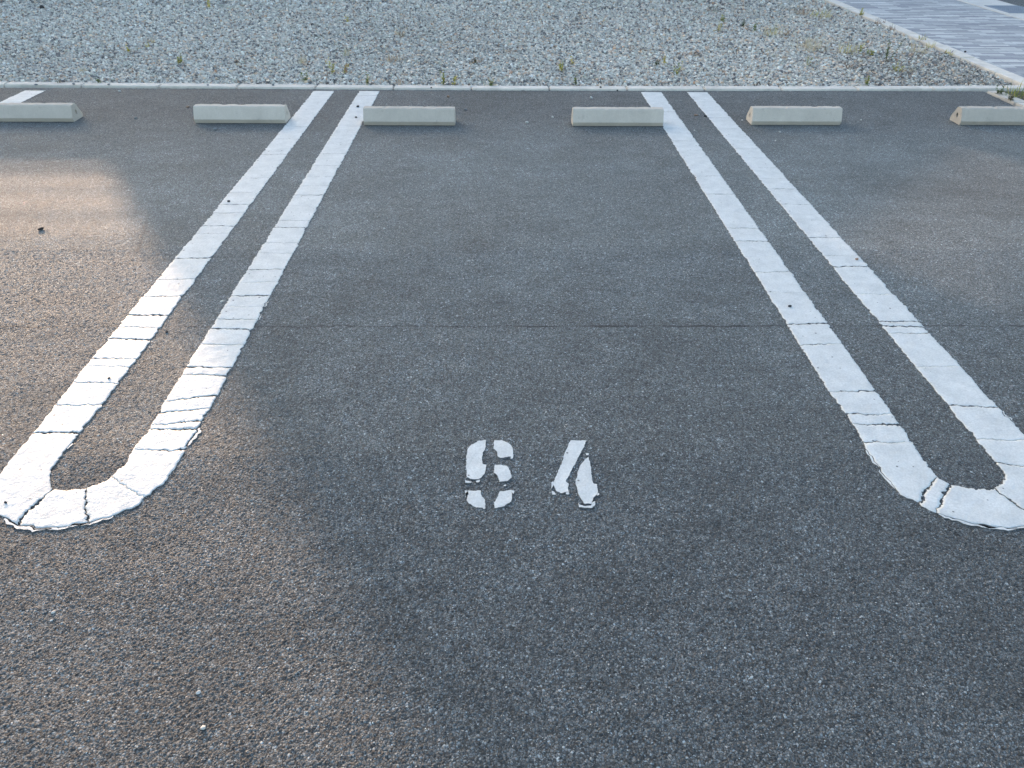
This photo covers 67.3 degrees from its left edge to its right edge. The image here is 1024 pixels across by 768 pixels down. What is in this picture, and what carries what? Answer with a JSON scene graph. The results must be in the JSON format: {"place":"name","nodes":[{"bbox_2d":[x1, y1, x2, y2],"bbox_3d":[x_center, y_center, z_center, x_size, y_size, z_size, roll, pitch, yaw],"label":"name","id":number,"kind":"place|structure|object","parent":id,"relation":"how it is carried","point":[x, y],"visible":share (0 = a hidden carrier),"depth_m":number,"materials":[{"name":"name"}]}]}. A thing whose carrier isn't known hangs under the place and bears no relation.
{"place":"outdoors","nodes":[
{"label":"outdoors","id":0,"kind":"place"},
{"bbox_2d":[0,0,1012,88],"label":"gravel","id":1,"kind":"structure","parent":0,"point":[265,41],"depth_m":7.37,"materials":[{"name":"grey gravel"}]},
{"bbox_2d":[300,70,307,79],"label":"weed","id":2,"kind":"object","parent":1,"relation":"on","point":[301,73],"visible":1,"depth_m":6.07,"materials":[{"name":"green plant"}]},
{"bbox_2d":[325,57,334,73],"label":"weed","id":3,"kind":"object","parent":1,"relation":"on","point":[332,65],"visible":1,"depth_m":6.27,"materials":[{"name":"green plant"}]},
{"bbox_2d":[385,52,404,61],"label":"grass tuft","id":4,"kind":"object","parent":1,"relation":"on","point":[393,58],"visible":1,"depth_m":6.75,"materials":[{"name":"plant"}]},
{"bbox_2d":[671,61,682,73],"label":"weed","id":5,"kind":"object","parent":1,"relation":"on","point":[677,69],"visible":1,"depth_m":6.33,"materials":[{"name":"green plant"}]},
{"bbox_2d":[761,21,779,35],"bbox_3d":[2.640,-3.647,7.881,0.238,0.146,0.260,25,41,32],"label":"grass tuft","id":6,"kind":"object","parent":1,"relation":"on","point":[775,32],"visible":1,"depth_m":7.89,"materials":[{"name":"plant"}]},
{"bbox_2d":[795,2,812,14],"bbox_3d":[3.419,-4.399,9.011,0.264,0.146,0.266,0,34,-1],"label":"grass tuft","id":7,"kind":"object","parent":1,"relation":"on","point":[803,10],"visible":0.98,"depth_m":9.03,"materials":[{"name":"plant"}]},
{"bbox_2d":[789,33,829,52],"bbox_3d":[2.805,-3.231,7.226,0.459,0.188,0.542,0,34,-1],"label":"grass tuft","id":8,"kind":"object","parent":1,"relation":"on","point":[809,43],"visible":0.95,"depth_m":7.21,"materials":[{"name":"plant"}]},
{"bbox_2d":[810,8,831,17],"bbox_3d":[3.580,-4.287,8.867,0.284,0.122,0.309,0,34,-1],"label":"grass tuft","id":9,"kind":"object","parent":1,"relation":"on","point":[821,13],"visible":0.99,"depth_m":8.89,"materials":[{"name":"plant"}]},
{"bbox_2d":[838,39,864,54],"bbox_3d":[3.111,-3.147,7.109,0.405,0.183,0.265,0,34,-1],"label":"grass tuft","id":10,"kind":"object","parent":1,"relation":"on","point":[855,47],"visible":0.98,"depth_m":7.11,"materials":[{"name":"plant"}]},
{"bbox_2d":[885,38,905,61],"bbox_3d":[3.352,-2.936,6.774,0.171,0.208,0.082,-7,35,-11],"label":"weed","id":11,"kind":"object","parent":1,"relation":"on","point":[887,51],"visible":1,"depth_m":6.76,"materials":[{"name":"green plant"}]},
{"bbox_2d":[908,42,929,53],"bbox_3d":[3.788,-3.126,7.130,0.273,0.134,0.216,10,35,14],"label":"grass tuft","id":12,"kind":"object","parent":1,"relation":"on","point":[918,47],"visible":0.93,"depth_m":7.15,"materials":[{"name":"plant"}]},
{"bbox_2d":[0,88,1023,767],"bbox_3d":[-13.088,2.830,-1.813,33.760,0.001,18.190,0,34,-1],"label":"asphalt parking lot","id":13,"kind":"structure","parent":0,"point":[306,554],"depth_m":2.26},
{"bbox_2d":[0,90,43,102],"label":"parking line","id":14,"kind":"object","parent":13,"relation":"on","point":[23,96],"visible":0.75,"depth_m":5.65,"materials":[{"name":"paint"}]},
{"bbox_2d":[0,103,82,121],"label":"wheel stop","id":15,"kind":"object","parent":13,"relation":"on","point":[40,112],"visible":1,"depth_m":5.08,"materials":[{"name":"concrete"}]},
{"bbox_2d":[0,91,379,532],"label":"parking line","id":16,"kind":"object","parent":13,"relation":"on","point":[148,468],"visible":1,"depth_m":2.67,"materials":[{"name":"paint"}]},
{"bbox_2d":[193,104,290,122],"bbox_3d":[-1.801,-1.810,5.131,0.600,0.105,0.147,0,34,-1],"label":"wheel stop","id":17,"kind":"object","parent":13,"relation":"on","point":[245,113],"visible":1,"depth_m":5.08,"materials":[{"name":"concrete"}]},
{"bbox_2d":[363,106,455,124],"bbox_3d":[-0.678,-1.789,5.114,0.600,0.105,0.146,0,34,-1],"label":"wheel stop","id":18,"kind":"object","parent":13,"relation":"on","point":[403,115],"visible":1,"depth_m":5.06,"materials":[{"name":"concrete"}]},
{"bbox_2d":[0,81,1023,92],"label":"kerb","id":19,"kind":"structure","parent":13,"relation":"on","point":[5,84],"depth_m":5.94,"materials":[{"name":"concrete"}]},
{"bbox_2d":[465,440,598,509],"bbox_3d":[0.053,0.253,2.180,0.370,0.008,0.297,0,34,-1],"label":"stall number","id":20,"kind":"object","parent":13,"relation":"on","point":[587,488],"visible":1,"depth_m":2.17,"materials":[{"name":"paint"}]},
{"bbox_2d":[571,107,663,125],"bbox_3d":[0.701,-1.791,5.132,0.600,0.105,0.147,0,34,-1],"label":"wheel stop","id":21,"kind":"object","parent":13,"relation":"on","point":[617,116],"visible":1,"depth_m":5.08,"materials":[{"name":"concrete"}]},
{"bbox_2d":[746,106,842,124],"bbox_3d":[1.901,-1.815,5.182,0.600,0.105,0.147,0,34,-1],"label":"wheel stop","id":22,"kind":"object","parent":13,"relation":"on","point":[792,115],"visible":1,"depth_m":5.13,"materials":[{"name":"concrete"}]},
{"bbox_2d":[641,92,1023,530],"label":"parking line","id":23,"kind":"object","parent":13,"relation":"on","point":[906,472],"visible":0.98,"depth_m":2.75,"materials":[{"name":"paint"}]},
{"bbox_2d":[823,0,1023,85],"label":"kerb","id":24,"kind":"structure","parent":13,"relation":"on","point":[1009,77],"depth_m":7.35,"materials":[{"name":"concrete"}]},
{"bbox_2d":[950,106,1023,124],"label":"wheel stop","id":25,"kind":"object","parent":13,"relation":"on","point":[986,115],"visible":1,"depth_m":5.16,"materials":[{"name":"concrete"}]},
{"bbox_2d":[958,0,1023,19],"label":"gutter","id":26,"kind":"object","parent":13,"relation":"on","point":[980,3],"visible":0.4,"depth_m":9.78,"materials":[{"name":"concrete"}]},
{"bbox_2d":[984,5,1023,12],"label":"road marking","id":27,"kind":"object","parent":26,"relation":"on","point":[1012,9],"visible":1,"depth_m":9.47,"materials":[{"name":"white paint"}]},
{"bbox_2d":[987,91,1023,105],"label":"kerb","id":28,"kind":"structure","parent":13,"relation":"on","point":[1015,101],"depth_m":5.75,"materials":[{"name":"concrete"}]},
{"bbox_2d":[994,85,1004,93],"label":"weed","id":29,"kind":"object","parent":28,"relation":"on","point":[1000,91],"visible":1,"depth_m":5.86,"materials":[{"name":"green plant"}]},
{"bbox_2d":[837,0,1023,76],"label":"sidewalk","id":30,"kind":"structure","parent":0,"point":[991,37],"depth_m":8.49,"materials":[{"name":"grey concrete"}]},
{"bbox_2d":[999,0,1023,6],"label":"road","id":31,"kind":"structure","parent":0,"point":[1018,2],"depth_m":10.04,"materials":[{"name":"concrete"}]},
{"bbox_2d":[1005,91,1023,99],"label":"planting bed soil","id":32,"kind":"structure","parent":0,"point":[1019,92],"depth_m":5.94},
{"bbox_2d":[1003,83,1020,96],"bbox_3d":[3.766,-2.221,5.808,0.147,0.105,0.181,9,35,12],"label":"grass tuft","id":33,"kind":"object","parent":32,"relation":"on","point":[1011,91],"visible":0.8,"depth_m":5.81,"materials":[{"name":"green plant"}]},
{"bbox_2d":[1015,81,1023,98],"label":"grass tuft","id":34,"kind":"object","parent":32,"relation":"on","point":[1021,92],"visible":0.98,"depth_m":5.77,"materials":[{"name":"green plant"}]},
{"label":"gravel bed","id":35,"kind":"structure","parent":0,"visible":0},
{"bbox_2d":[365,72,370,84],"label":"weed","id":36,"kind":"object","parent":35,"relation":"on","point":[367,80],"visible":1,"depth_m":5.97,"materials":[{"name":"plant"}]}
]}

